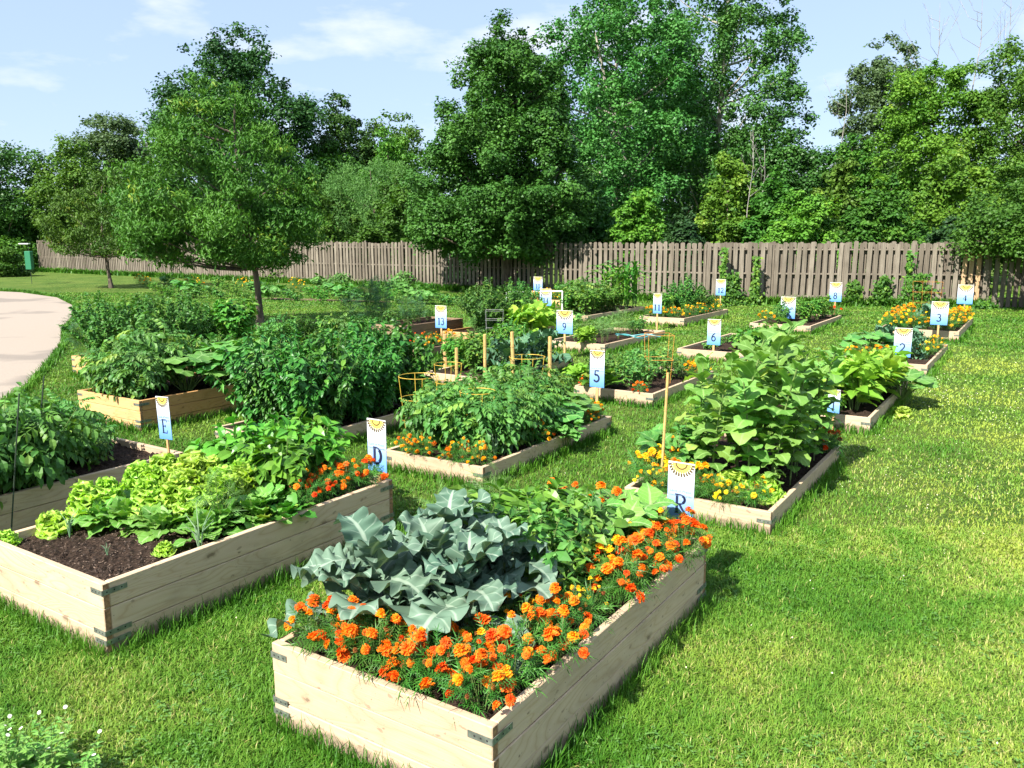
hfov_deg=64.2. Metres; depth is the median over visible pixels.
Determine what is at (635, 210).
shrub
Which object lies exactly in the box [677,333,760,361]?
raised bed
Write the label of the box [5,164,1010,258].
wood
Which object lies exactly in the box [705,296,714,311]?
basil plant
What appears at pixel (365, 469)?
marigold plant
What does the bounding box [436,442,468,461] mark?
marigold plant
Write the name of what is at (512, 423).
tomato plant
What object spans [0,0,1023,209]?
sky
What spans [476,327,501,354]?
pepper plant
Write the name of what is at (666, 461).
marigold plant
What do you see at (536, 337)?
kale plant
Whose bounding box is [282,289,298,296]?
plant
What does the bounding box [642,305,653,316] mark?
marigold plant
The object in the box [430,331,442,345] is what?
marigold plant
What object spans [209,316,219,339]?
basil plant
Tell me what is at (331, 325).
pepper bush
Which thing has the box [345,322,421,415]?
pepper bush
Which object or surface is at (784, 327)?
sunflower plant
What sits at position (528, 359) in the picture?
plant cage
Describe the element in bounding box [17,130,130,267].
tree
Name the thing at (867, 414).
raised bed
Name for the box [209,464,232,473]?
lettuce head
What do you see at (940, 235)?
shrub
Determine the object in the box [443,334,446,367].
garden stake
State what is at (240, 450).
pepper plant
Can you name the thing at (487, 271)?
shrub
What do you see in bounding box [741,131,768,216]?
dead tree
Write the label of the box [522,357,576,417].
tomato plant
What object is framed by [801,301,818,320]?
basil plant
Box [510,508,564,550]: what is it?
bean plant
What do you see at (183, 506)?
lettuce head
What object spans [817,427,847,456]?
marigold plant
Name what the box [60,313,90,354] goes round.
wispy weed
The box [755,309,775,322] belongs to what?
marigold plant
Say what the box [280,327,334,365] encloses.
pepper bush
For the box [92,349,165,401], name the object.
trailing tomato
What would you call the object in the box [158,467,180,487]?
lettuce head
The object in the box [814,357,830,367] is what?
bean plant
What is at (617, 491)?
marigold plant
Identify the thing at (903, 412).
lettuce
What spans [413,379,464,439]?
tomato plant
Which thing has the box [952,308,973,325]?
marigold plant
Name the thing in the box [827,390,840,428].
garden sign
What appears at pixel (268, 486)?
radish plant
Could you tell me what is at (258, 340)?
squash plant
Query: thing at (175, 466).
lettuce head
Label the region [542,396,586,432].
squash plant
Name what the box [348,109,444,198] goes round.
tree
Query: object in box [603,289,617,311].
bean bush
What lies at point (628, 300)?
corn plant
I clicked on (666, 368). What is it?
herb plant
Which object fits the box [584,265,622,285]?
corn plant
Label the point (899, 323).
marigold plant
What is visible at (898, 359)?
bean plant
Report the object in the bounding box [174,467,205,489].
lettuce head
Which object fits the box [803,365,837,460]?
young sunflower
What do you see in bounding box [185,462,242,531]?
bolting herb
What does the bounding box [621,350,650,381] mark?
herb plant
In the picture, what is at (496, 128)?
tree
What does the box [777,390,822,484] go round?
young sunflower
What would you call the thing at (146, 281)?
marigold plant
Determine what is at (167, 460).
lettuce head
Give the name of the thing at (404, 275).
plant
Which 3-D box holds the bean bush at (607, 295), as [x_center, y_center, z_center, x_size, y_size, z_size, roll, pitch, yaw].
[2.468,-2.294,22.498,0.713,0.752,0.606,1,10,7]
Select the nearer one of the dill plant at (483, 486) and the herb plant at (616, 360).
the dill plant at (483, 486)
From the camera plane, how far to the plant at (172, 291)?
31.05 m
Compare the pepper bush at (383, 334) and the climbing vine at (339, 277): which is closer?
the pepper bush at (383, 334)
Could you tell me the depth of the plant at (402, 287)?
30.68 m
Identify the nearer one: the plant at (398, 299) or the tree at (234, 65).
the plant at (398, 299)
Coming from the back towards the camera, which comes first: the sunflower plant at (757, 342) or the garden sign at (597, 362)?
the garden sign at (597, 362)
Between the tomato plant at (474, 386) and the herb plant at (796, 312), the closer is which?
the tomato plant at (474, 386)
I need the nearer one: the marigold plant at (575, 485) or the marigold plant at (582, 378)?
the marigold plant at (575, 485)
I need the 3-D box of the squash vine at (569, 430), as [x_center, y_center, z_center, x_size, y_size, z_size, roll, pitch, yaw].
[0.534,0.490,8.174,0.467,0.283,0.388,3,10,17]
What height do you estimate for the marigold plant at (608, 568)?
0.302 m
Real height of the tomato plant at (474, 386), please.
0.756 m
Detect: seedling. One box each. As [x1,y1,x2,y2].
[523,547,587,592]
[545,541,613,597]
[701,342,717,348]
[721,336,729,342]
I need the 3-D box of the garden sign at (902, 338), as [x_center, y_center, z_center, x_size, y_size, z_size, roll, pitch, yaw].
[5.761,-0.380,12.068,0.236,0.900,0.020,6,12,32]
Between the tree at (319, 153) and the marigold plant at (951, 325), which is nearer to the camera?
the marigold plant at (951, 325)
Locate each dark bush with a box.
[56,290,139,354]
[100,294,184,343]
[105,291,184,339]
[154,289,221,347]
[171,293,222,340]
[453,278,510,332]
[454,277,516,322]
[492,277,538,325]
[505,279,544,307]
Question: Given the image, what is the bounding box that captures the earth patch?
[254,297,411,302]
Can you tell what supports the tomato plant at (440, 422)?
on the raised bed at (522, 454)
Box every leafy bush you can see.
[663,273,704,312]
[689,285,712,305]
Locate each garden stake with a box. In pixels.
[11,393,19,530]
[34,376,44,484]
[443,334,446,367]
[455,348,458,384]
[483,334,486,374]
[510,332,514,373]
[548,336,551,376]
[660,372,668,478]
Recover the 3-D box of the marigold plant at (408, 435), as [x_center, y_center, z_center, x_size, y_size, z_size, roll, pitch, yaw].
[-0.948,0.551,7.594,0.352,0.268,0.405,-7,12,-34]
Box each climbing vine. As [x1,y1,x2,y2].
[325,272,352,284]
[716,247,728,303]
[721,270,752,305]
[748,256,764,305]
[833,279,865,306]
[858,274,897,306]
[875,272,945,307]
[900,250,918,301]
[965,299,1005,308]
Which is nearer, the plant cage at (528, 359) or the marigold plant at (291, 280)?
the plant cage at (528, 359)
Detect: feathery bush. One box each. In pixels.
[394,293,415,321]
[412,294,427,321]
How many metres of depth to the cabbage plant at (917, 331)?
14.86 m
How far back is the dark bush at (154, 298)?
13.39 m
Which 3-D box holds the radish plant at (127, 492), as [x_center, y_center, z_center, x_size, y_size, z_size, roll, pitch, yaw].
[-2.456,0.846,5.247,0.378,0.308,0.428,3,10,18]
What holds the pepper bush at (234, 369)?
on the raised bed at (348, 425)
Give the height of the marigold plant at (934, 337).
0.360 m
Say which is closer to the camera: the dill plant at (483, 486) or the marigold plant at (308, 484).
the dill plant at (483, 486)
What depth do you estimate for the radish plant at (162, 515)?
4.89 m
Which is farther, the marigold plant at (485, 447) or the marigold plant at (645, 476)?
the marigold plant at (485, 447)
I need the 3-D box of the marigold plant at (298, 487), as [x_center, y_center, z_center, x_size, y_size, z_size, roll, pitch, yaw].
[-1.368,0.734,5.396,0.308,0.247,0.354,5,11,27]
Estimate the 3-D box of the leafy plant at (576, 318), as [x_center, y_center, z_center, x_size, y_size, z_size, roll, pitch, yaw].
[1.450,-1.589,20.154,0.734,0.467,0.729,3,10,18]
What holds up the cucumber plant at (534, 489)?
on the raised bed at (523, 731)
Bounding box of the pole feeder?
[18,243,33,281]
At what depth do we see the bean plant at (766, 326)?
16.20 m
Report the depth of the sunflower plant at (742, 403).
6.23 m
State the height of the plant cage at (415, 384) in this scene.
0.722 m
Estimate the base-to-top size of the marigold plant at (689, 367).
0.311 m
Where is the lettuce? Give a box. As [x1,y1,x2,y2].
[892,406,913,419]
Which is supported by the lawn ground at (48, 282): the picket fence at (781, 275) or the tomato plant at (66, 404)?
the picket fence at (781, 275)
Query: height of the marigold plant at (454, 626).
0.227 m
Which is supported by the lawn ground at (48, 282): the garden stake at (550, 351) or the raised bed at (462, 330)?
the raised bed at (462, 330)
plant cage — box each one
[398,373,437,432]
[434,362,461,385]
[459,388,493,414]
[509,354,544,374]
[644,333,674,379]
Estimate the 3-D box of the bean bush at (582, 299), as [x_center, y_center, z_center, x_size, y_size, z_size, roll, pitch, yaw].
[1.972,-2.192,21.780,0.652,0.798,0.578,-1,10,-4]
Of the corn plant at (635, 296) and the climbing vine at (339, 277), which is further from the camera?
the climbing vine at (339, 277)
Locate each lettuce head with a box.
[0,529,22,545]
[32,508,79,539]
[65,479,100,529]
[87,476,125,521]
[119,459,148,489]
[127,477,161,521]
[135,463,166,485]
[149,452,178,470]
[151,540,176,557]
[157,472,189,527]
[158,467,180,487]
[168,486,208,534]
[170,463,178,468]
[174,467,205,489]
[177,448,205,462]
[177,455,206,473]
[200,454,223,473]
[200,470,243,529]
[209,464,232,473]
[226,472,251,496]
[230,458,252,473]
[232,462,261,490]
[706,469,746,501]
[744,472,786,505]
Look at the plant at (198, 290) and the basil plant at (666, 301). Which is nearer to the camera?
the basil plant at (666, 301)
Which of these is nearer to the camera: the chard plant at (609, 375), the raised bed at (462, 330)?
the chard plant at (609, 375)
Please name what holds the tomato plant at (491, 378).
on the raised bed at (522, 454)
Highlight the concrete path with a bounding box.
[0,291,71,397]
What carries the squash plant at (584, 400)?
on the raised bed at (522, 454)
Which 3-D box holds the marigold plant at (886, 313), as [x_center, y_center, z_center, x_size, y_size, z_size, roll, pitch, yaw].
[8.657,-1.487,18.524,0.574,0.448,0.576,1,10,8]
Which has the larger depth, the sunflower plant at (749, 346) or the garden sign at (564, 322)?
the garden sign at (564, 322)
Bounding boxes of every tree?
[0,140,65,248]
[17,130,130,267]
[30,164,169,287]
[60,178,137,268]
[65,110,152,188]
[97,70,343,329]
[107,152,204,268]
[136,21,333,240]
[291,137,373,208]
[304,89,384,185]
[307,157,437,277]
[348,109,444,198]
[349,127,436,262]
[396,8,609,293]
[534,0,715,240]
[564,56,752,260]
[628,0,836,230]
[688,101,831,239]
[694,151,758,262]
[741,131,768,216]
[748,146,764,191]
[816,133,889,230]
[824,31,938,213]
[825,77,857,142]
[864,58,1008,241]
[892,4,959,162]
[937,159,1023,263]
[948,0,1010,143]
[951,33,1023,284]
[995,0,1023,79]
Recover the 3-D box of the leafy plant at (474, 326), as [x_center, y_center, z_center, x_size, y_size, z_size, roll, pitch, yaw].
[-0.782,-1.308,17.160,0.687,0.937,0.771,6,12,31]
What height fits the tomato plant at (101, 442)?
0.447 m
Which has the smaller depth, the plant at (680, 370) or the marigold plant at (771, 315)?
the plant at (680, 370)
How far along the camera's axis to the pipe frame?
21.88 m
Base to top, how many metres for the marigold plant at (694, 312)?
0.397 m
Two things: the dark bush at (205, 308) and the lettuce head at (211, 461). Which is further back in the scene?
the dark bush at (205, 308)
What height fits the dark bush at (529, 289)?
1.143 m
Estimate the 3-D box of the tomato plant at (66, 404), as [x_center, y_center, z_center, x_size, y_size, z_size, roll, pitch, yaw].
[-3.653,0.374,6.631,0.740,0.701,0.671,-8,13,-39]
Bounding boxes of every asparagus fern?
[338,287,367,321]
[354,275,385,316]
[369,277,400,321]
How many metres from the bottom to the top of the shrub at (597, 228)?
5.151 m
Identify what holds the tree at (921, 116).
on the lawn ground at (48, 282)
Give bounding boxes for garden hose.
[615,333,660,338]
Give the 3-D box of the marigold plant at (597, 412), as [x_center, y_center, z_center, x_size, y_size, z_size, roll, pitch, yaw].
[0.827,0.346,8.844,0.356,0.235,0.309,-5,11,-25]
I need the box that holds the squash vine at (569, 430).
[542,418,585,447]
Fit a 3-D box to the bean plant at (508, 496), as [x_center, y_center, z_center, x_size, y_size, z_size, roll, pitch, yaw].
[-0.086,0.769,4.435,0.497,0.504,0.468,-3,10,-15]
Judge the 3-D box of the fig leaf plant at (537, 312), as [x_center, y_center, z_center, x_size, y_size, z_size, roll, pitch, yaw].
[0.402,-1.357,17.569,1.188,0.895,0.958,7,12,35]
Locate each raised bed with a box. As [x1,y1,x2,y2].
[0,437,182,530]
[0,473,393,655]
[71,340,217,373]
[77,368,242,432]
[215,398,409,440]
[271,534,707,767]
[371,316,462,337]
[387,413,611,485]
[409,339,468,358]
[424,355,573,385]
[442,326,554,339]
[552,327,664,352]
[555,305,644,321]
[574,365,713,408]
[624,433,839,535]
[639,309,727,326]
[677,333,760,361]
[749,313,841,334]
[776,381,907,433]
[845,343,947,374]
[882,318,972,340]
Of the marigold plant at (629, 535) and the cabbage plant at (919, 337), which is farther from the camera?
the cabbage plant at (919, 337)
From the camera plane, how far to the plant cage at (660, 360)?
11.23 m
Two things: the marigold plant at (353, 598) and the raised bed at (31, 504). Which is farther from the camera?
the raised bed at (31, 504)
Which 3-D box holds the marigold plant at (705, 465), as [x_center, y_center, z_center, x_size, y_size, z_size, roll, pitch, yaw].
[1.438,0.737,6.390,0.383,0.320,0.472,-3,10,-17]
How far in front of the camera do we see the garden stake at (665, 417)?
6.54 m
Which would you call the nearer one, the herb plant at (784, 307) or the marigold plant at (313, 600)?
the marigold plant at (313, 600)
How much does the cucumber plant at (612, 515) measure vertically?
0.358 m
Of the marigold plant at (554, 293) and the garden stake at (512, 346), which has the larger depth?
the marigold plant at (554, 293)
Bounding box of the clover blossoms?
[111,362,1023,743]
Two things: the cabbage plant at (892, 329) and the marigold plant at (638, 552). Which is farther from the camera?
the cabbage plant at (892, 329)
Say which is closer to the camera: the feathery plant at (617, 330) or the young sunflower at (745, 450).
the young sunflower at (745, 450)
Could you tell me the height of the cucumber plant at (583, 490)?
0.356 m
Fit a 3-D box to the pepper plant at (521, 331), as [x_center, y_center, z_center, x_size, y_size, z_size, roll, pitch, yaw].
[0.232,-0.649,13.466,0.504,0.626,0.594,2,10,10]
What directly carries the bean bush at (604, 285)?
on the raised bed at (629, 309)
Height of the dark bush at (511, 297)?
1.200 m
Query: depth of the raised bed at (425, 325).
17.36 m
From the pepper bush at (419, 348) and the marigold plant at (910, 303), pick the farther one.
the marigold plant at (910, 303)
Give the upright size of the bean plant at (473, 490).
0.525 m
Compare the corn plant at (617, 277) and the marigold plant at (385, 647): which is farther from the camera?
the corn plant at (617, 277)
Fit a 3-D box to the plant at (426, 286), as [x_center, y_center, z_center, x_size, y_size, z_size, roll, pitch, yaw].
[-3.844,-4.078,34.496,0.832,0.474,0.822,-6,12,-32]
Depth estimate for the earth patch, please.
29.74 m
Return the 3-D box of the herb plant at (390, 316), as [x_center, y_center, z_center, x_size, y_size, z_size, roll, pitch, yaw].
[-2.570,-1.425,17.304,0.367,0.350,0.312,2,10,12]
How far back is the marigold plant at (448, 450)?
7.18 m
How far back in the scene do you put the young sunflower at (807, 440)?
6.83 m
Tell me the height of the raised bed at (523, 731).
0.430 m
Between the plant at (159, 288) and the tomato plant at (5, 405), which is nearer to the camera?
the tomato plant at (5, 405)
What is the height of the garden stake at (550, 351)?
1.067 m
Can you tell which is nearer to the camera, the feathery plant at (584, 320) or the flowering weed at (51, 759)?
the flowering weed at (51, 759)
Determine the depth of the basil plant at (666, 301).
21.01 m
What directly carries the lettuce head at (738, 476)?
on the raised bed at (801, 482)
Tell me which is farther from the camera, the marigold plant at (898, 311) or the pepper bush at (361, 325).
the marigold plant at (898, 311)
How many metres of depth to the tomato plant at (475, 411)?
7.41 m
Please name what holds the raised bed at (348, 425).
on the lawn ground at (48, 282)
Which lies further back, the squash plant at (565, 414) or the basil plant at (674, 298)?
the basil plant at (674, 298)
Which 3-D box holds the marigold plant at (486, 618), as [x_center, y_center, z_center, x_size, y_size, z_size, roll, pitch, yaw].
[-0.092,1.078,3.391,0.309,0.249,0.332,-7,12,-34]
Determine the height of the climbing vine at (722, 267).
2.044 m
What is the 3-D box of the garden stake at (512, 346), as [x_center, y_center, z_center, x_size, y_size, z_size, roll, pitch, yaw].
[0.017,-0.030,9.131,0.073,1.120,0.047,0,10,0]
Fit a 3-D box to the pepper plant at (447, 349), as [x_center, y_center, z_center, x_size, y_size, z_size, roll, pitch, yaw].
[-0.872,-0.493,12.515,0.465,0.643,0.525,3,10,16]
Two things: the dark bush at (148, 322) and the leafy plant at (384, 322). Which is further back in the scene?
the leafy plant at (384, 322)
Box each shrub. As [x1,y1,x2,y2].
[0,204,56,270]
[0,243,35,276]
[149,198,257,273]
[262,187,381,279]
[356,171,452,281]
[433,253,553,285]
[553,176,621,287]
[602,187,667,290]
[655,206,706,291]
[738,165,794,256]
[758,189,858,280]
[810,153,865,286]
[832,172,932,292]
[898,135,1005,288]
[916,214,991,296]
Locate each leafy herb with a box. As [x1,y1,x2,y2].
[115,311,194,391]
[153,342,192,384]
[182,336,211,379]
[190,332,229,375]
[202,333,236,369]
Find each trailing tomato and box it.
[73,337,136,395]
[75,339,127,395]
[87,339,170,398]
[91,337,157,398]
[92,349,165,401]
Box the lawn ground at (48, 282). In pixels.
[0,262,1023,767]
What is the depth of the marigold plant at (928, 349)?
13.78 m
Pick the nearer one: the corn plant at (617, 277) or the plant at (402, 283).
the corn plant at (617, 277)
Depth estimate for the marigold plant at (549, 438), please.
7.88 m
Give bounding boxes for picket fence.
[36,240,404,282]
[401,241,707,295]
[703,241,992,300]
[991,251,1023,306]
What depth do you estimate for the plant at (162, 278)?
40.20 m
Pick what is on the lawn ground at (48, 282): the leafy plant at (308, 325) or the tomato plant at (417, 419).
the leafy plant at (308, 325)
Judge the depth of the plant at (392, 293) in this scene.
29.37 m
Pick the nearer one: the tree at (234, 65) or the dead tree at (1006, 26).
the dead tree at (1006, 26)
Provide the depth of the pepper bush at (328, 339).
9.14 m
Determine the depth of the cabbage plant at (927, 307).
18.40 m
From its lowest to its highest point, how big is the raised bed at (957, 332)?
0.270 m
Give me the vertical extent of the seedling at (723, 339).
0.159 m
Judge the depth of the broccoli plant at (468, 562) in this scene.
3.47 m
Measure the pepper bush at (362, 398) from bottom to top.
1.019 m
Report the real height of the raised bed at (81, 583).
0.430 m
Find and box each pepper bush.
[195,326,289,424]
[226,336,317,422]
[253,330,308,416]
[260,343,337,420]
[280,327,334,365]
[284,334,334,420]
[297,333,364,428]
[307,323,359,342]
[317,329,368,415]
[327,320,388,411]
[329,332,392,422]
[333,315,381,338]
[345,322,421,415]
[358,325,405,368]
[378,316,449,405]
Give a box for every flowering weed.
[0,708,27,767]
[0,708,38,767]
[0,714,15,760]
[7,710,60,767]
[21,705,77,767]
[22,747,54,767]
[51,729,103,767]
[89,753,101,767]
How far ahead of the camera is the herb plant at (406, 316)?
17.51 m
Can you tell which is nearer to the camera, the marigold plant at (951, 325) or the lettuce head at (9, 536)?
the lettuce head at (9, 536)
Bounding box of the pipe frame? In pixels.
[528,291,562,309]
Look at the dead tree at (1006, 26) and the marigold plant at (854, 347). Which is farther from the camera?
the dead tree at (1006, 26)
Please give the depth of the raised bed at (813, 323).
19.90 m
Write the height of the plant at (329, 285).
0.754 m
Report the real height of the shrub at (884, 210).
4.946 m
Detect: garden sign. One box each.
[155,396,172,452]
[367,418,386,482]
[435,305,446,343]
[533,277,541,289]
[540,289,551,305]
[557,310,572,352]
[590,350,604,401]
[653,293,661,329]
[667,460,694,528]
[707,319,720,350]
[716,279,725,306]
[780,297,795,318]
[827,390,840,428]
[829,282,841,313]
[894,328,912,356]
[930,301,948,337]
[957,285,973,308]
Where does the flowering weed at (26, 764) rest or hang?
on the lawn ground at (48, 282)
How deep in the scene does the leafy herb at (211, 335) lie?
10.76 m
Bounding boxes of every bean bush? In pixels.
[556,276,594,313]
[558,287,576,310]
[574,287,597,314]
[578,273,610,310]
[583,288,604,313]
[593,288,613,312]
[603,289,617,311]
[605,282,624,310]
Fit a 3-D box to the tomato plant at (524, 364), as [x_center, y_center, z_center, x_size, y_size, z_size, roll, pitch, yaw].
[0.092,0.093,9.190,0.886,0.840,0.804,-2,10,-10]
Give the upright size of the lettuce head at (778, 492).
0.264 m
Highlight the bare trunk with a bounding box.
[590,32,639,234]
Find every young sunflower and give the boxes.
[682,406,710,463]
[724,387,761,466]
[738,395,773,476]
[761,415,797,483]
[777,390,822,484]
[783,405,813,475]
[801,396,831,468]
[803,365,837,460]
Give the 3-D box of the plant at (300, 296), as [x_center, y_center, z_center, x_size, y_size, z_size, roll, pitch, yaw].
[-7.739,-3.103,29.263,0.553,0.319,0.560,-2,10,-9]
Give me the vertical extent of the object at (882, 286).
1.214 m
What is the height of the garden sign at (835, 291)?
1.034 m
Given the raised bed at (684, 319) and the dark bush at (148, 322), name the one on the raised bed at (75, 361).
the dark bush at (148, 322)
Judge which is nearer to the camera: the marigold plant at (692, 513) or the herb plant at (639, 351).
the marigold plant at (692, 513)
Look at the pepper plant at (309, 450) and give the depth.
5.72 m
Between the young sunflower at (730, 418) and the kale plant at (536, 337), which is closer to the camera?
the young sunflower at (730, 418)
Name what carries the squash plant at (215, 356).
on the raised bed at (202, 396)
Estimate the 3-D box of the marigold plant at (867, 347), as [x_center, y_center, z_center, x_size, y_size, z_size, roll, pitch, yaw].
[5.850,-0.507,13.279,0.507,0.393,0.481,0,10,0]
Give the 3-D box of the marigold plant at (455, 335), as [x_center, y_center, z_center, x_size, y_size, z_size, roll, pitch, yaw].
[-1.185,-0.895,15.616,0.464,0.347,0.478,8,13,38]
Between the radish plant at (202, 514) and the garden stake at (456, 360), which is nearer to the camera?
the radish plant at (202, 514)
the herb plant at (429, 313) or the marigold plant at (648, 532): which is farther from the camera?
the herb plant at (429, 313)
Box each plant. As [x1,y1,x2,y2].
[0,382,108,493]
[0,392,76,433]
[0,398,54,494]
[0,402,13,412]
[0,410,25,508]
[44,388,105,431]
[47,420,84,465]
[59,510,77,536]
[67,497,125,530]
[69,414,120,459]
[72,420,120,464]
[86,496,137,538]
[90,414,116,448]
[98,489,133,525]
[120,501,173,537]
[130,505,192,544]
[133,274,144,283]
[141,276,153,286]
[146,282,160,290]
[153,284,167,293]
[158,286,177,296]
[159,273,174,284]
[159,349,228,390]
[169,277,201,293]
[171,342,253,386]
[172,507,243,548]
[174,497,252,531]
[181,285,205,297]
[183,275,196,283]
[184,412,272,461]
[185,340,260,383]
[185,506,213,546]
[204,285,220,295]
[206,298,253,339]
[209,276,224,285]
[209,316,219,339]
[212,300,254,340]
[213,290,227,298]
[216,337,278,353]
[216,434,279,473]
[217,296,259,337]
[221,281,238,291]
[229,284,247,295]
[229,489,291,528]
[230,503,282,521]
[235,277,248,286]
[238,290,253,298]
[245,279,269,292]
[248,430,312,500]
[249,480,299,522]
[251,416,310,454]
[253,321,275,341]
[258,411,296,430]
[260,312,298,342]
[260,503,304,521]
[261,282,287,299]
[261,506,466,637]
[265,426,328,490]
[268,406,334,440]
[270,492,316,517]
[272,468,328,503]
[276,593,349,656]
[277,285,292,293]
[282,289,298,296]
[283,414,356,481]
[284,478,329,508]
[286,276,301,287]
[288,293,302,300]
[290,314,317,339]
[295,279,307,291]
[301,286,313,294]
[301,470,337,502]
[303,467,332,491]
[304,286,322,297]
[306,606,405,667]
[308,595,381,657]
[309,273,332,287]
[310,315,330,334]
[311,289,333,301]
[311,465,352,500]
[318,458,349,489]
[322,279,344,295]
[322,605,421,683]
[323,280,357,298]
[324,310,359,336]
[327,458,369,496]
[330,283,363,299]
[342,315,371,332]
[344,452,388,487]
[352,609,408,672]
[356,517,504,640]
[360,621,450,692]
[364,316,394,330]
[374,622,458,708]
[379,288,402,299]
[380,270,422,288]
[383,275,404,289]
[383,309,397,322]
[387,528,540,675]
[392,375,461,444]
[393,279,411,294]
[393,293,407,303]
[393,487,500,625]
[394,429,427,453]
[397,280,423,296]
[398,310,412,321]
[402,434,431,454]
[403,285,431,300]
[405,620,477,672]
[406,436,439,459]
[409,308,421,321]
[410,287,438,304]
[411,628,509,708]
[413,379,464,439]
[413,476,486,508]
[416,283,432,287]
[417,382,487,451]
[422,307,433,319]
[426,333,440,344]
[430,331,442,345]
[434,382,524,456]
[436,294,450,301]
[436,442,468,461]
[437,648,520,725]
[439,295,457,305]
[439,610,518,689]
[440,328,459,343]
[441,331,469,371]
[441,436,479,464]
[442,371,483,393]
[446,513,587,639]
[449,483,525,531]
[451,613,516,662]
[453,363,512,389]
[453,381,501,437]
[453,624,563,697]
[454,328,481,365]
[456,338,487,373]
[456,368,531,399]
[459,359,529,386]
[460,440,501,466]
[462,462,516,496]
[463,300,489,332]
[465,376,558,445]
[465,383,540,455]
[472,478,531,522]
[474,332,500,368]
[475,589,539,633]
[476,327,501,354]
[476,335,523,373]
[482,602,576,677]
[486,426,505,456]
[487,315,499,330]
[490,356,547,380]
[491,321,521,350]
[493,360,568,401]
[493,366,542,399]
[494,487,542,501]
[495,318,527,338]
[499,329,521,361]
[499,333,547,372]
[502,300,556,331]
[506,376,565,436]
[508,498,592,577]
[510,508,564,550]
[511,594,565,643]
[512,476,585,523]
[513,326,537,358]
[514,330,564,371]
[516,517,594,575]
[519,299,556,334]
[519,484,573,500]
[520,421,551,446]
[520,582,592,644]
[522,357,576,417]
[527,490,616,557]
[527,605,598,675]
[534,419,557,442]
[535,326,571,364]
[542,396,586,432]
[545,489,618,527]
[548,392,601,424]
[550,579,624,633]
[552,290,561,298]
[554,280,566,297]
[559,480,580,489]
[562,362,589,384]
[562,574,619,626]
[565,503,634,561]
[569,323,582,340]
[571,310,584,324]
[571,484,626,509]
[572,409,597,426]
[574,325,597,343]
[576,313,592,326]
[578,373,589,388]
[581,367,620,387]
[581,370,623,386]
[581,481,624,502]
[582,500,668,538]
[583,319,603,336]
[583,398,607,424]
[583,410,604,423]
[583,534,652,587]
[583,536,658,598]
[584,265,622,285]
[584,555,652,610]
[585,353,613,372]
[585,482,677,543]
[591,316,606,334]
[592,265,630,287]
[593,262,630,305]
[593,316,611,342]
[595,264,611,307]
[598,265,633,299]
[599,486,626,501]
[600,263,630,303]
[600,315,618,340]
[603,264,629,308]
[604,259,648,308]
[605,535,673,601]
[607,312,619,333]
[607,351,631,378]
[608,357,639,386]
[609,261,646,282]
[610,316,624,337]
[612,522,655,565]
[613,308,630,331]
[615,310,634,331]
[618,350,641,372]
[619,262,636,308]
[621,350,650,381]
[623,261,650,307]
[623,444,665,478]
[623,522,685,568]
[623,528,682,579]
[626,317,644,334]
[627,261,644,307]
[627,345,654,362]
[629,462,667,488]
[630,359,660,387]
[630,379,651,392]
[634,519,668,555]
[635,314,649,332]
[635,421,708,462]
[639,351,663,378]
[641,440,694,471]
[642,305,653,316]
[645,347,675,374]
[645,464,667,494]
[645,507,685,546]
[648,307,667,316]
[649,423,713,459]
[651,291,672,316]
[653,457,699,486]
[654,350,684,379]
[655,437,688,461]
[657,515,715,571]
[658,506,715,551]
[659,461,700,491]
[661,305,675,315]
[662,292,675,315]
[668,306,686,317]
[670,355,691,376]
[673,355,718,457]
[678,361,697,378]
[679,304,693,316]
[681,302,692,315]
[681,359,696,375]
[682,352,722,440]
[686,305,701,315]
[689,461,720,495]
[692,372,739,472]
[693,302,707,314]
[694,465,720,498]
[694,473,740,502]
[697,297,707,312]
[699,303,709,313]
[704,302,715,312]
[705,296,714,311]
[709,300,723,311]
[709,478,753,505]
[711,299,723,310]
[711,350,741,444]
[714,351,780,466]
[716,331,777,465]
[720,378,774,479]
[725,334,762,417]
[728,331,754,348]
[731,475,776,508]
[736,325,762,343]
[745,328,787,449]
[754,332,809,476]
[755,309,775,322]
[756,359,818,470]
[757,321,778,328]
[758,316,809,449]
[765,323,814,452]
[769,338,805,412]
[770,305,787,323]
[773,301,791,317]
[775,347,829,465]
[795,300,799,317]
[797,298,815,322]
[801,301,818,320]
[807,344,852,454]
[811,296,827,318]
[812,294,834,317]
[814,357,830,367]
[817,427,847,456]
[818,426,846,453]
[821,350,892,410]
[822,394,846,413]
[829,303,843,316]
[838,330,893,350]
[840,330,893,350]
[841,342,868,352]
[845,349,912,403]
[858,342,879,352]
[862,347,910,369]
[865,324,893,348]
[870,345,912,360]
[870,348,908,397]
[877,311,908,327]
[880,310,903,325]
[881,324,896,343]
[883,313,918,327]
[884,369,938,399]
[885,308,909,317]
[891,304,909,316]
[899,368,938,394]
[900,302,920,317]
[901,305,926,329]
[908,336,927,359]
[912,309,935,329]
[912,327,930,342]
[912,332,929,356]
[913,303,930,315]
[914,332,927,351]
[915,303,941,327]
[916,338,940,358]
[918,340,945,356]
[922,317,949,329]
[923,334,948,345]
[927,334,948,351]
[934,311,964,330]
[948,307,966,324]
[948,310,970,329]
[952,306,971,319]
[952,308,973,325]
[957,304,978,316]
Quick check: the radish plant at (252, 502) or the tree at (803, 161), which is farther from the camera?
the tree at (803, 161)
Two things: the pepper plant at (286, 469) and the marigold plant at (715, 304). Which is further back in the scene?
the marigold plant at (715, 304)
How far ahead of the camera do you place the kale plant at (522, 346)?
12.57 m

